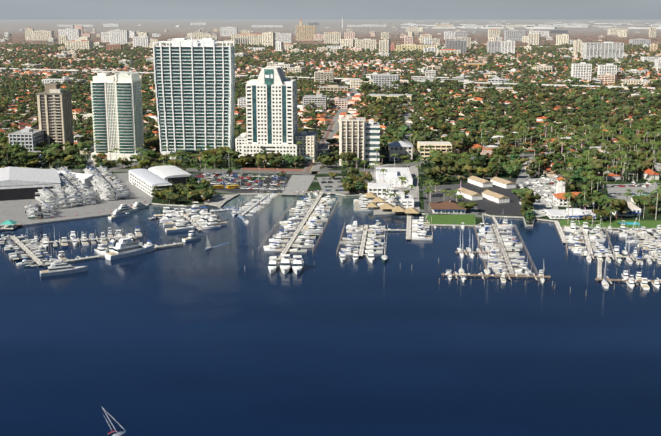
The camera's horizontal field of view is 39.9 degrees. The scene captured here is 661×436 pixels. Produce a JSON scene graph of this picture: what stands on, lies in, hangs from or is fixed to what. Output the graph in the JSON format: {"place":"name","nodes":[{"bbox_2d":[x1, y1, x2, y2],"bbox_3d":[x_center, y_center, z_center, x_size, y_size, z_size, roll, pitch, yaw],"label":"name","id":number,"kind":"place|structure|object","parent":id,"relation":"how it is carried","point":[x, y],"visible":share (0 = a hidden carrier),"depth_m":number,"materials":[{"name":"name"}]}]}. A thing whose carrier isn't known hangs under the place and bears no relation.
{"place":"outdoors","nodes":[
{"label":"outdoors","id":0,"kind":"place"},
{"bbox_2d":[0,193,660,435],"bbox_3d":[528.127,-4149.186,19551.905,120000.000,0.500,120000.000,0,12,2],"label":"water","id":1,"kind":"structure","parent":0,"point":[193,338],"depth_m":426.45,"materials":[{"name":"blue liquid"}]},
{"bbox_2d":[0,164,660,435],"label":"boats","id":2,"kind":"object","parent":1,"relation":"in","point":[178,222],"visible":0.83,"depth_m":618.40,"materials":[{"name":"paint"}]},
{"bbox_2d":[0,190,660,292],"bbox_3d":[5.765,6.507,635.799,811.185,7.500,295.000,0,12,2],"label":"docks","id":3,"kind":"object","parent":1,"relation":"on","point":[9,224],"visible":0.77,"depth_m":614.47,"materials":[{"name":"paint"}]},
{"bbox_2d":[0,20,660,224],"bbox_3d":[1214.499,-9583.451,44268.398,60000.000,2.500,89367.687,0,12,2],"label":"ground","id":4,"kind":"structure","parent":0,"point":[593,32],"depth_m":6581.92,"materials":[{"name":"green plant"}]},
{"bbox_2d":[0,43,660,225],"bbox_3d":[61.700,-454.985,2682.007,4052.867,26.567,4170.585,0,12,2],"label":"vegetation","id":5,"kind":"object","parent":4,"relation":"on","point":[593,161],"visible":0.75,"depth_m":1247.69,"materials":[{"name":"plant"}]},
{"bbox_2d":[0,17,660,219],"bbox_3d":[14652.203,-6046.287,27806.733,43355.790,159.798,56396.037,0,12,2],"label":"buildings","id":6,"kind":"structure","parent":4,"relation":"on","point":[194,76],"depth_m":947.61,"materials":[{"name":"paint"}]},
{"bbox_2d":[0,45,660,180],"bbox_3d":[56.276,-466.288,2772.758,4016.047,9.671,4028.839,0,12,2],"label":"houses","id":7,"kind":"structure","parent":4,"relation":"on","point":[646,174],"depth_m":1729.60,"materials":[{"name":"paint"}]},
{"bbox_2d":[0,72,660,227],"bbox_3d":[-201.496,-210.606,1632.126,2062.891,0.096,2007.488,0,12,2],"label":"ground surfaces","id":8,"kind":"object","parent":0,"point":[13,210],"visible":0.42,"depth_m":768.55,"materials":[{"name":"paint"}]},
{"bbox_2d":[28,117,660,195],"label":"cars","id":9,"kind":"object","parent":8,"relation":"on","point":[274,179],"visible":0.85,"depth_m":814.15,"materials":[{"name":"paint"}]},
{"bbox_2d":[0,0,660,19],"label":"sky","id":10,"kind":"structure","parent":0,"point":[9,9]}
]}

